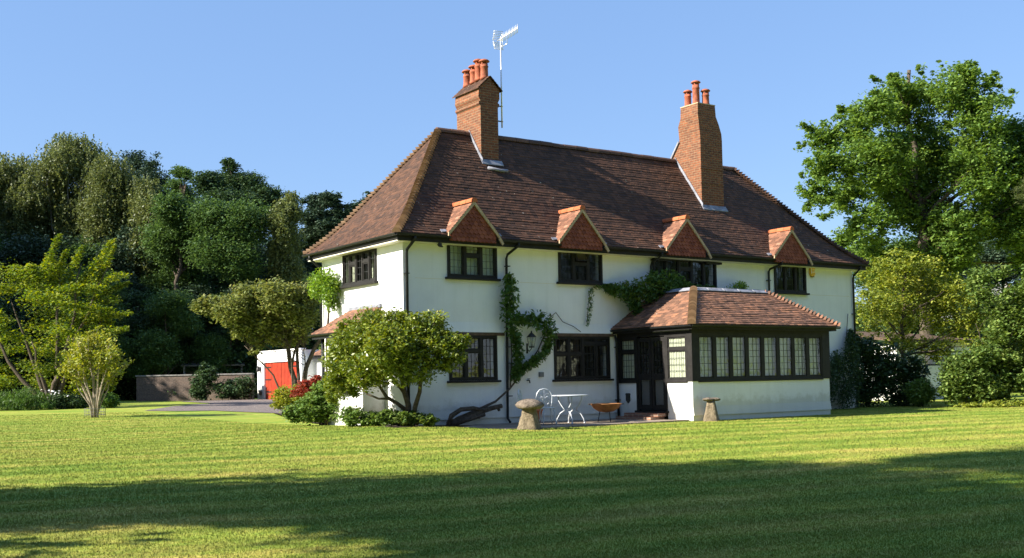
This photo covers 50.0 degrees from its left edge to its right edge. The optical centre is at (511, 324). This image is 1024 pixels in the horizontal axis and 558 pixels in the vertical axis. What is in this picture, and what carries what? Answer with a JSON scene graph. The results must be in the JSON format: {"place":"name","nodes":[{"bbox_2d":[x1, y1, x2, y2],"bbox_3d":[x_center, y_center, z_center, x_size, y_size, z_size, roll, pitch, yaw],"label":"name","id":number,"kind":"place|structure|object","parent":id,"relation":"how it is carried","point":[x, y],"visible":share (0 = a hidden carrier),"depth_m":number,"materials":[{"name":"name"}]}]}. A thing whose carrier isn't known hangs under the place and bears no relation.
{"place":"outdoors","nodes":[
{"label":"outdoors","id":0,"kind":"place"},
{"bbox_2d":[144,399,282,412],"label":"driveway","id":1,"kind":"structure","parent":0,"point":[255,405],"depth_m":47.50,"materials":[{"name":"grey gravel"}]},
{"bbox_2d":[274,413,470,426],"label":"border soil","id":2,"kind":"structure","parent":0,"point":[280,414],"depth_m":26.93,"materials":[{"name":"brown soil"}]},
{"bbox_2d":[187,275,322,397],"bbox_3d":[-8.542,0.827,37.551,4.963,4.939,2.816,-1,-3,-2],"label":"magnolia","id":3,"kind":"object","parent":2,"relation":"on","point":[271,311],"visible":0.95,"depth_m":37.20,"materials":[{"name":"green plant"}]},
{"bbox_2d":[268,384,304,409],"bbox_3d":[-7.503,2.618,36.944,1.409,1.264,1.083,-2,-3,9],"label":"spirea","id":4,"kind":"object","parent":2,"relation":"on","point":[282,398],"visible":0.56,"depth_m":36.85,"materials":[{"name":"yellow plant"}]},
{"bbox_2d":[289,374,320,396],"bbox_3d":[-6.331,2.316,33.963,1.066,1.548,0.855,1,-3,-35],"label":"red maple","id":5,"kind":"object","parent":2,"relation":"on","point":[302,388],"visible":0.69,"depth_m":33.80,"materials":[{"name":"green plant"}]},
{"bbox_2d":[336,404,384,426],"bbox_3d":[-3.691,2.280,27.002,1.299,0.644,0.749,-1,-3,-1],"label":"geranium clump","id":6,"kind":"object","parent":2,"relation":"on","point":[351,416],"visible":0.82,"depth_m":26.83,"materials":[{"name":"green plant"}]},
{"bbox_2d":[318,305,471,411],"bbox_3d":[-3.001,1.035,26.601,2.796,3.048,3.800,1,-3,-35],"label":"camellia","id":7,"kind":"object","parent":2,"relation":"on","point":[374,349],"visible":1,"depth_m":25.96,"materials":[{"name":"green plant"}]},
{"bbox_2d":[374,407,439,426],"bbox_3d":[-2.502,2.248,26.194,1.573,0.552,0.729,-1,-3,-6],"label":"laurel bush","id":8,"kind":"object","parent":2,"relation":"on","point":[401,418],"visible":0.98,"depth_m":26.08,"materials":[{"name":"green plant"}]},
{"bbox_2d":[446,404,502,426],"bbox_3d":[-0.957,2.342,28.094,1.796,0.565,0.227,1,-4,-36],"label":"driftwood log","id":9,"kind":"object","parent":2,"relation":"on","point":[477,413],"visible":0.97,"depth_m":27.94,"materials":[{"name":"brown wood"}]},
{"bbox_2d":[0,389,1023,557],"bbox_3d":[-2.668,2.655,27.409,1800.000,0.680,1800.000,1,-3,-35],"label":"lawn","id":10,"kind":"structure","parent":0,"point":[129,405],"depth_m":14.35,"materials":[{"name":"green plant"}]},
{"bbox_2d":[0,356,25,398],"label":"woodland bush","id":11,"kind":"object","parent":10,"relation":"on","point":[14,387],"visible":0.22,"depth_m":68.70,"materials":[{"name":"green plant"}]},
{"bbox_2d":[0,233,29,282],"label":"woodland tree","id":12,"kind":"object","parent":10,"relation":"on","point":[2,245],"visible":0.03,"depth_m":78.23,"materials":[{"name":"green plant"}]},
{"bbox_2d":[0,277,38,376],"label":"woodland tree","id":13,"kind":"object","parent":10,"relation":"on","point":[6,307],"visible":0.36,"depth_m":66.76,"materials":[{"name":"green plant"}]},
{"bbox_2d":[0,214,42,243],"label":"woodland tree","id":14,"kind":"object","parent":10,"relation":"on","point":[12,231],"visible":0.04,"depth_m":81.60,"materials":[{"name":"green plant"}]},
{"bbox_2d":[1,279,53,393],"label":"woodland tree","id":15,"kind":"object","parent":10,"relation":"on","point":[31,304],"visible":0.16,"depth_m":73.68,"materials":[{"name":"green plant"}]},
{"bbox_2d":[0,385,55,410],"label":"tall border plants","id":16,"kind":"object","parent":10,"relation":"on","point":[39,401],"visible":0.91,"depth_m":46.84,"materials":[{"name":"green plant"}]},
{"bbox_2d":[0,151,61,243],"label":"birch tree","id":17,"kind":"object","parent":10,"relation":"on","point":[19,198],"visible":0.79,"depth_m":82.24,"materials":[{"name":"green plant"}]},
{"bbox_2d":[0,226,102,344],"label":"woodland tree","id":18,"kind":"object","parent":10,"relation":"on","point":[28,250],"visible":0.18,"depth_m":76.46,"materials":[{"name":"green plant"}]},
{"bbox_2d":[22,345,85,397],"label":"woodland bush","id":19,"kind":"object","parent":10,"relation":"on","point":[50,381],"visible":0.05,"depth_m":75.18,"materials":[{"name":"green plant"}]},
{"bbox_2d":[9,271,106,383],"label":"woodland tree","id":20,"kind":"object","parent":10,"relation":"on","point":[25,319],"visible":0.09,"depth_m":71.75,"materials":[{"name":"green plant"}]},
{"bbox_2d":[0,233,133,401],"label":"japanese maple","id":21,"kind":"object","parent":10,"relation":"on","point":[52,271],"visible":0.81,"depth_m":49.81,"materials":[{"name":"green plant"}]},
{"bbox_2d":[41,389,92,408],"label":"flowering bush","id":22,"kind":"object","parent":10,"relation":"on","point":[75,401],"visible":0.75,"depth_m":47.79,"materials":[{"name":"green plant"}]},
{"bbox_2d":[16,130,119,246],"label":"birch tree","id":23,"kind":"object","parent":10,"relation":"on","point":[60,167],"visible":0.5,"depth_m":82.49,"materials":[{"name":"green plant"}]},
{"bbox_2d":[34,263,138,391],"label":"woodland tree","id":24,"kind":"object","parent":10,"relation":"on","point":[123,346],"visible":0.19,"depth_m":67.76,"materials":[{"name":"green plant"}]},
{"bbox_2d":[36,236,140,321],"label":"woodland tree","id":25,"kind":"object","parent":10,"relation":"on","point":[75,248],"visible":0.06,"depth_m":77.71,"materials":[{"name":"green plant"}]},
{"bbox_2d":[52,364,131,400],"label":"woodland bush","id":26,"kind":"object","parent":10,"relation":"on","point":[79,386],"visible":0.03,"depth_m":75.48,"materials":[{"name":"green plant"}]},
{"bbox_2d":[54,325,134,417],"bbox_3d":[-14.985,1.686,39.230,2.963,3.310,1.848,-2,-3,13],"label":"multi stem tree","id":27,"kind":"object","parent":10,"relation":"on","point":[77,362],"visible":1,"depth_m":39.09,"materials":[{"name":"green plant"}]},
{"bbox_2d":[70,143,142,250],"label":"birch tree","id":28,"kind":"object","parent":10,"relation":"on","point":[105,209],"visible":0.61,"depth_m":80.38,"materials":[{"name":"green plant"}]},
{"bbox_2d":[99,391,121,407],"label":"round bush","id":29,"kind":"object","parent":10,"relation":"on","point":[112,401],"visible":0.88,"depth_m":47.82,"materials":[{"name":"green plant"}]},
{"bbox_2d":[89,268,149,376],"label":"woodland tree","id":30,"kind":"object","parent":10,"relation":"on","point":[138,285],"visible":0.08,"depth_m":75.48,"materials":[{"name":"green plant"}]},
{"bbox_2d":[82,224,170,397],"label":"woodland tree","id":31,"kind":"object","parent":10,"relation":"on","point":[119,267],"visible":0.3,"depth_m":78.20,"materials":[{"name":"green plant"}]},
{"bbox_2d":[116,174,163,286],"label":"birch tree","id":32,"kind":"object","parent":10,"relation":"on","point":[139,205],"visible":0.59,"depth_m":78.67,"materials":[{"name":"green plant"}]},
{"bbox_2d":[95,289,190,383],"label":"woodland tree","id":33,"kind":"object","parent":10,"relation":"on","point":[139,322],"visible":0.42,"depth_m":71.18,"materials":[{"name":"green plant"}]},
{"bbox_2d":[113,150,174,196],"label":"evergreen tree","id":34,"kind":"object","parent":10,"relation":"on","point":[147,168],"visible":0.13,"depth_m":91.66,"materials":[{"name":"green plant"}]},
{"bbox_2d":[102,331,201,399],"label":"woodland bush","id":35,"kind":"object","parent":10,"relation":"on","point":[124,385],"visible":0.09,"depth_m":73.34,"materials":[{"name":"green plant"}]},
{"bbox_2d":[121,284,206,384],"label":"woodland tree","id":36,"kind":"object","parent":10,"relation":"on","point":[163,352],"visible":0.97,"depth_m":69.17,"materials":[{"name":"green plant"}]},
{"bbox_2d":[133,188,211,342],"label":"broadleaf tree","id":37,"kind":"object","parent":10,"relation":"on","point":[167,235],"visible":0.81,"depth_m":75.33,"materials":[{"name":"green plant"}]},
{"bbox_2d":[137,267,221,352],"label":"woodland tree","id":38,"kind":"object","parent":10,"relation":"on","point":[160,281],"visible":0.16,"depth_m":77.30,"materials":[{"name":"green plant"}]},
{"bbox_2d":[162,164,200,282],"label":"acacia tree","id":39,"kind":"object","parent":10,"relation":"on","point":[181,173],"visible":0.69,"depth_m":88.57,"materials":[{"name":"green plant"}]},
{"bbox_2d":[147,281,217,374],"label":"woodland tree","id":40,"kind":"object","parent":10,"relation":"on","point":[195,297],"visible":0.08,"depth_m":75.10,"materials":[{"name":"green plant"}]},
{"bbox_2d":[135,373,253,400],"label":"garden wall","id":41,"kind":"structure","parent":10,"relation":"on","point":[153,387],"depth_m":65.37,"materials":[{"name":"brick"}]},
{"bbox_2d":[165,235,237,294],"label":"woodland tree","id":42,"kind":"object","parent":10,"relation":"on","point":[219,284],"visible":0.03,"depth_m":83.06,"materials":[{"name":"green plant"}]},
{"bbox_2d":[180,282,226,344],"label":"woodland tree","id":43,"kind":"object","parent":10,"relation":"on","point":[208,325],"visible":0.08,"depth_m":77.61,"materials":[{"name":"green plant"}]},
{"bbox_2d":[188,361,219,400],"bbox_3d":[-17.642,3.330,62.958,1.807,2.475,1.723,-1,-3,-6],"label":"evergreen bush","id":44,"kind":"object","parent":10,"relation":"on","point":[199,389],"visible":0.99,"depth_m":62.71,"materials":[{"name":"green plant"}]},
{"bbox_2d":[193,324,223,345],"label":"woodland bush","id":45,"kind":"object","parent":10,"relation":"on","point":[212,329],"visible":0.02,"depth_m":75.68,"materials":[{"name":"green plant"}]},
{"bbox_2d":[181,359,244,373],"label":"bush","id":46,"kind":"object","parent":10,"relation":"on","point":[198,364],"visible":0.2,"depth_m":71.66,"materials":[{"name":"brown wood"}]},
{"bbox_2d":[187,291,256,373],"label":"woodland tree","id":47,"kind":"object","parent":10,"relation":"on","point":[211,352],"visible":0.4,"depth_m":70.72,"materials":[{"name":"green plant"}]},
{"bbox_2d":[175,192,276,348],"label":"broadleaf tree","id":48,"kind":"object","parent":10,"relation":"on","point":[230,248],"visible":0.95,"depth_m":73.58,"materials":[{"name":"green plant"}]},
{"bbox_2d":[208,375,257,399],"bbox_3d":[-15.934,3.752,63.027,2.880,1.663,1.986,-1,-3,6],"label":"evergreen bush","id":49,"kind":"object","parent":10,"relation":"on","point":[237,390],"visible":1,"depth_m":62.71,"materials":[{"name":"green plant"}]},
{"bbox_2d":[185,157,286,286],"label":"evergreen tree","id":50,"kind":"object","parent":10,"relation":"on","point":[231,185],"visible":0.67,"depth_m":83.23,"materials":[{"name":"green plant"}]},
{"bbox_2d":[214,281,274,385],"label":"woodland tree","id":51,"kind":"object","parent":10,"relation":"on","point":[227,290],"visible":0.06,"depth_m":73.38,"materials":[{"name":"green plant"}]},
{"bbox_2d":[216,328,293,397],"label":"woodland bush","id":52,"kind":"object","parent":10,"relation":"on","point":[234,370],"visible":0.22,"depth_m":71.80,"materials":[{"name":"green plant"}]},
{"bbox_2d":[217,241,306,288],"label":"woodland tree","id":53,"kind":"object","parent":10,"relation":"on","point":[262,250],"visible":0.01,"depth_m":84.73,"materials":[{"name":"green plant"}]},
{"bbox_2d":[261,190,307,288],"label":"birch tree","id":54,"kind":"object","parent":10,"relation":"on","point":[284,253],"visible":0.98,"depth_m":74.68,"materials":[{"name":"green plant"}]},
{"bbox_2d":[256,254,313,283],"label":"woodland tree","id":55,"kind":"object","parent":10,"relation":"on","point":[266,276],"visible":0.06,"depth_m":82.30,"materials":[{"name":"green plant"}]},
{"bbox_2d":[256,348,318,399],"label":"garage","id":56,"kind":"structure","parent":10,"relation":"on","point":[275,364],"depth_m":61.90,"materials":[{"name":"white paint"}]},
{"bbox_2d":[265,362,281,399],"bbox_3d":[-13.533,3.223,62.341,0.065,2.090,2.292,1,-3,-35],"label":"door","id":57,"kind":"structure","parent":56,"relation":"in","point":[275,368],"depth_m":62.43,"materials":[{"name":"red paint"}]},
{"bbox_2d":[281,361,296,389],"bbox_3d":[-12.209,3.103,60.428,0.065,2.090,2.292,1,-3,-35],"label":"door","id":58,"kind":"structure","parent":56,"relation":"in","point":[286,377],"depth_m":60.79,"materials":[{"name":"red paint"}]},
{"bbox_2d":[273,272,322,331],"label":"woodland tree","id":59,"kind":"object","parent":10,"relation":"on","point":[318,307],"visible":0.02,"depth_m":79.52,"materials":[{"name":"green plant"}]},
{"bbox_2d":[291,332,320,349],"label":"woodland bush","id":60,"kind":"object","parent":10,"relation":"on","point":[308,346],"visible":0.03,"depth_m":74.66,"materials":[{"name":"green plant"}]},
{"bbox_2d":[279,380,338,425],"bbox_3d":[-5.245,2.100,29.515,1.920,1.400,1.268,-1,-3,3],"label":"hydrangea","id":61,"kind":"object","parent":10,"relation":"on","point":[315,407],"visible":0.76,"depth_m":29.27,"materials":[{"name":"green plant"}]},
{"bbox_2d":[298,249,321,278],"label":"woodland tree","id":62,"kind":"object","parent":10,"relation":"on","point":[309,264],"visible":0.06,"depth_m":98.43,"materials":[{"name":"green plant"}]},
{"bbox_2d":[312,349,320,375],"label":"outbuilding","id":63,"kind":"structure","parent":10,"relation":"on","point":[317,355],"depth_m":58.88,"materials":[{"name":"paint"}]},
{"bbox_2d":[298,190,352,250],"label":"pine tree","id":64,"kind":"object","parent":10,"relation":"on","point":[320,220],"visible":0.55,"depth_m":80.90,"materials":[{"name":"green plant"}]},
{"bbox_2d":[338,191,370,223],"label":"pine tree","id":65,"kind":"object","parent":10,"relation":"on","point":[355,205],"visible":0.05,"depth_m":87.26,"materials":[{"name":"green plant"}]},
{"bbox_2d":[515,399,543,429],"bbox_3d":[0.420,2.125,25.581,0.658,0.781,0.673,-2,-3,20],"label":"staddle stone","id":66,"kind":"object","parent":10,"relation":"on","point":[529,419],"visible":0.95,"depth_m":25.44,"materials":[{"name":"beige stone"}]},
{"bbox_2d":[302,59,869,425],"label":"country house","id":67,"kind":"structure","parent":10,"relation":"on","point":[561,230],"depth_m":30.82,"materials":[{"name":"white paint"}]},
{"bbox_2d":[306,266,341,424],"bbox_3d":[-5.253,0.596,30.651,0.894,4.457,1.474,1,-3,-35],"label":"wisteria","id":68,"kind":"object","parent":67,"relation":"attached to","point":[325,286],"visible":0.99,"depth_m":30.48,"materials":[{"name":"green plant"}]},
{"bbox_2d":[339,248,377,288],"bbox_3d":[-4.074,-1.496,29.578,0.282,0.940,2.090,1,-3,-35],"label":"window","id":69,"kind":"structure","parent":67,"relation":"in","point":[353,263],"depth_m":29.54,"materials":[{"name":"black paint"}]},
{"bbox_2d":[445,245,500,280],"bbox_3d":[-1.061,-1.630,28.818,1.670,0.960,0.284,1,-3,-35],"label":"window","id":70,"kind":"structure","parent":67,"relation":"in","point":[463,262],"depth_m":28.87,"materials":[{"name":"black paint"}]},
{"bbox_2d":[447,335,501,382],"bbox_3d":[-0.994,0.908,28.629,1.615,1.230,0.160,1,-3,-35],"label":"window","id":71,"kind":"structure","parent":67,"relation":"in","point":[465,379],"depth_m":28.74,"materials":[{"name":"black paint"}]},
{"bbox_2d":[492,24,517,127],"bbox_3d":[-0.193,-7.132,31.399,0.335,2.875,1.320,0,-3,-21],"label":"television aerial","id":72,"kind":"object","parent":67,"relation":"attached to","point":[500,45],"visible":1,"depth_m":31.79,"materials":[{"name":"silver metal"}]},
{"bbox_2d":[456,272,580,417],"bbox_3d":[0.183,0.630,29.156,4.584,4.095,0.520,1,-3,-35],"label":"wisteria","id":73,"kind":"object","parent":67,"relation":"attached to","point":[519,369],"visible":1,"depth_m":29.19,"materials":[{"name":"green plant"}]},
{"bbox_2d":[526,331,535,352],"bbox_3d":[0.516,0.475,29.533,0.331,0.610,0.240,-14,-13,77],"label":"wall lantern","id":74,"kind":"object","parent":67,"relation":"attached to","point":[531,334],"depth_m":29.47,"materials":[{"name":"black metal"}]},
{"bbox_2d":[556,252,603,285],"bbox_3d":[1.948,-1.586,30.795,1.690,0.960,0.204,1,-3,-35],"label":"window","id":75,"kind":"structure","parent":67,"relation":"in","point":[573,281],"depth_m":30.75,"materials":[{"name":"black paint"}]},
{"bbox_2d":[552,336,613,381],"bbox_3d":[1.980,0.966,30.684,2.105,1.250,0.160,1,-3,-35],"label":"window","id":76,"kind":"structure","parent":67,"relation":"in","point":[595,342],"depth_m":30.68,"materials":[{"name":"black paint"}]},
{"bbox_2d":[586,284,604,326],"bbox_3d":[2.397,-0.545,30.958,0.797,1.256,0.208,1,-3,-35],"label":"wisteria","id":77,"kind":"object","parent":67,"relation":"attached to","point":[591,303],"visible":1,"depth_m":30.82,"materials":[{"name":"green plant"}]},
{"bbox_2d":[619,337,635,380],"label":"window","id":78,"kind":"structure","parent":67,"relation":"in","point":[627,358],"depth_m":31.13,"materials":[{"name":"glass"}]},
{"bbox_2d":[635,336,668,412],"bbox_3d":[3.859,1.387,30.264,0.160,2.100,1.340,1,-3,-35],"label":"door","id":79,"kind":"structure","parent":67,"relation":"in","point":[654,395],"depth_m":30.26,"materials":[{"name":"black paint"}]},
{"bbox_2d":[603,267,717,315],"bbox_3d":[4.656,-0.891,32.141,4.666,1.541,0.836,1,-3,-35],"label":"wisteria","id":80,"kind":"object","parent":67,"relation":"attached to","point":[635,294],"visible":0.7,"depth_m":31.46,"materials":[{"name":"green plant"}]},
{"bbox_2d":[666,334,686,380],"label":"window","id":81,"kind":"structure","parent":67,"relation":"in","point":[676,358],"depth_m":29.47,"materials":[{"name":"glass"}]},
{"bbox_2d":[652,258,716,289],"bbox_3d":[5.235,-1.481,33.090,2.730,0.980,0.160,1,-3,-35],"label":"window","id":82,"kind":"structure","parent":67,"relation":"in","point":[679,268],"depth_m":33.23,"materials":[{"name":"black paint"}]},
{"bbox_2d":[726,280,748,288],"bbox_3d":[6.891,-1.091,33.758,1.449,0.562,0.649,1,-3,-35],"label":"wisteria","id":83,"kind":"object","parent":67,"relation":"attached to","point":[741,285],"visible":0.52,"depth_m":33.65,"materials":[{"name":"green plant"}]},
{"bbox_2d":[698,334,822,379],"bbox_3d":[6.911,0.904,30.547,4.960,1.220,0.184,1,-3,-35],"label":"window","id":84,"kind":"structure","parent":67,"relation":"in","point":[720,356],"depth_m":30.48,"materials":[{"name":"glass"}]},
{"bbox_2d":[774,266,809,294],"bbox_3d":[9.072,-1.458,35.744,1.640,0.980,0.160,1,-3,-35],"label":"window","id":85,"kind":"structure","parent":67,"relation":"in","point":[794,269],"depth_m":35.77,"materials":[{"name":"black paint"}]},
{"bbox_2d":[702,397,719,420],"bbox_3d":[5.247,2.258,28.831,0.440,0.685,0.483,-2,-3,20],"label":"staddle stone","id":86,"kind":"object","parent":10,"relation":"on","point":[711,413],"visible":0.98,"depth_m":28.68,"materials":[{"name":"beige stone"}]},
{"bbox_2d":[829,314,864,408],"bbox_3d":[10.036,1.368,35.739,4.333,3.545,0.793,1,-3,-35],"label":"climbing plant","id":87,"kind":"object","parent":10,"relation":"on","point":[850,347],"visible":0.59,"depth_m":36.40,"materials":[{"name":"green plant"}]},
{"bbox_2d":[852,272,883,331],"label":"woodland tree","id":88,"kind":"object","parent":10,"relation":"on","point":[861,283],"visible":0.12,"depth_m":78.87,"materials":[{"name":"green plant"}]},
{"bbox_2d":[856,321,906,342],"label":"woodland bush","id":89,"kind":"object","parent":10,"relation":"on","point":[888,330],"visible":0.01,"depth_m":60.74,"materials":[{"name":"green plant"}]},
{"bbox_2d":[856,333,930,406],"bbox_3d":[12.745,1.691,38.124,3.540,2.795,1.960,-2,-3,14],"label":"dark bush","id":90,"kind":"object","parent":10,"relation":"on","point":[883,370],"visible":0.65,"depth_m":37.89,"materials":[{"name":"green plant"}]},
{"bbox_2d":[856,228,952,333],"bbox_3d":[23.594,-0.784,65.999,7.461,9.719,6.588,0,-3,-26],"label":"woodland tree","id":91,"kind":"object","parent":10,"relation":"on","point":[918,324],"visible":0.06,"depth_m":64.71,"materials":[{"name":"green plant"}]},
{"bbox_2d":[793,59,1023,363],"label":"oak tree","id":92,"kind":"object","parent":10,"relation":"on","point":[899,163],"visible":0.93,"depth_m":54.65,"materials":[{"name":"green plant"}]},
{"bbox_2d":[856,332,975,400],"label":"side building","id":93,"kind":"structure","parent":10,"relation":"on","point":[933,368],"depth_m":47.46,"materials":[{"name":"white wood"}]},
{"bbox_2d":[901,377,937,406],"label":"round bush","id":94,"kind":"object","parent":10,"relation":"on","point":[920,392],"visible":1,"depth_m":36.98,"materials":[{"name":"green plant"}]},
{"bbox_2d":[855,246,990,401],"bbox_3d":[15.586,0.024,42.789,5.835,6.071,3.418,0,-3,-12],"label":"cherry tree","id":95,"kind":"object","parent":10,"relation":"on","point":[906,314],"visible":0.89,"depth_m":42.38,"materials":[{"name":"green plant"}]},
{"bbox_2d":[930,258,1005,333],"bbox_3d":[26.616,-0.467,66.228,6.883,8.652,7.650,2,-4,-44],"label":"woodland tree","id":96,"kind":"object","parent":10,"relation":"on","point":[966,269],"visible":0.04,"depth_m":64.14,"materials":[{"name":"green plant"}]},
{"bbox_2d":[930,347,1012,406],"bbox_3d":[15.197,1.787,36.324,2.562,2.076,1.842,-1,-3,6],"label":"laurel bush","id":97,"kind":"object","parent":10,"relation":"on","point":[965,373],"visible":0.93,"depth_m":35.92,"materials":[{"name":"green plant"}]},
{"bbox_2d":[932,318,1023,392],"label":"woodland bush","id":98,"kind":"object","parent":10,"relation":"on","point":[974,337],"visible":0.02,"depth_m":58.99,"materials":[{"name":"green plant"}]},
{"bbox_2d":[941,263,1023,400],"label":"rhododendron","id":99,"kind":"object","parent":10,"relation":"on","point":[1006,322],"visible":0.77,"depth_m":36.41,"materials":[{"name":"green plant"}]},
{"bbox_2d":[951,235,1023,320],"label":"woodland tree","id":100,"kind":"object","parent":10,"relation":"on","point":[992,255],"visible":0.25,"depth_m":65.34,"materials":[{"name":"green plant"}]},
{"bbox_2d":[953,399,1023,407],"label":"plants","id":101,"kind":"object","parent":10,"relation":"on","point":[1003,403],"visible":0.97,"depth_m":35.32,"materials":[{"name":"green plant"}]},
{"bbox_2d":[0,0,1023,307],"label":"sky","id":102,"kind":"structure","parent":0,"point":[318,96],"materials":[{"name":"blue"}]},
{"bbox_2d":[454,418,688,428],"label":"patio","id":103,"kind":"structure","parent":0,"point":[579,423],"depth_m":28.12,"materials":[{"name":"stone"}]},
{"bbox_2d":[536,388,556,423],"bbox_3d":[0.881,2.064,27.605,0.461,0.910,0.438,0,-3,-20],"label":"garden chair","id":104,"kind":"object","parent":103,"relation":"on","point":[543,389],"visible":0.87,"depth_m":27.75,"materials":[{"name":"white metal"}]},
{"bbox_2d":[552,394,587,423],"bbox_3d":[1.494,2.179,28.188,0.940,0.734,0.940,-4,-4,41],"label":"garden table","id":105,"kind":"object","parent":103,"relation":"on","point":[581,395],"visible":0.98,"depth_m":28.14,"materials":[{"name":"white metal"}]},
{"bbox_2d":[588,403,623,421],"bbox_3d":[2.475,2.318,28.858,0.830,0.485,0.830,1,-3,-35],"label":"fire bowl","id":106,"kind":"object","parent":103,"relation":"on","point":[605,407],"visible":1,"depth_m":28.62,"materials":[{"name":"metal"}]},
{"bbox_2d":[1011,177,1023,209],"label":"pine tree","id":107,"kind":"object","parent":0,"point":[1020,194],"visible":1,"depth_m":39.96,"materials":[{"name":"green plant"}]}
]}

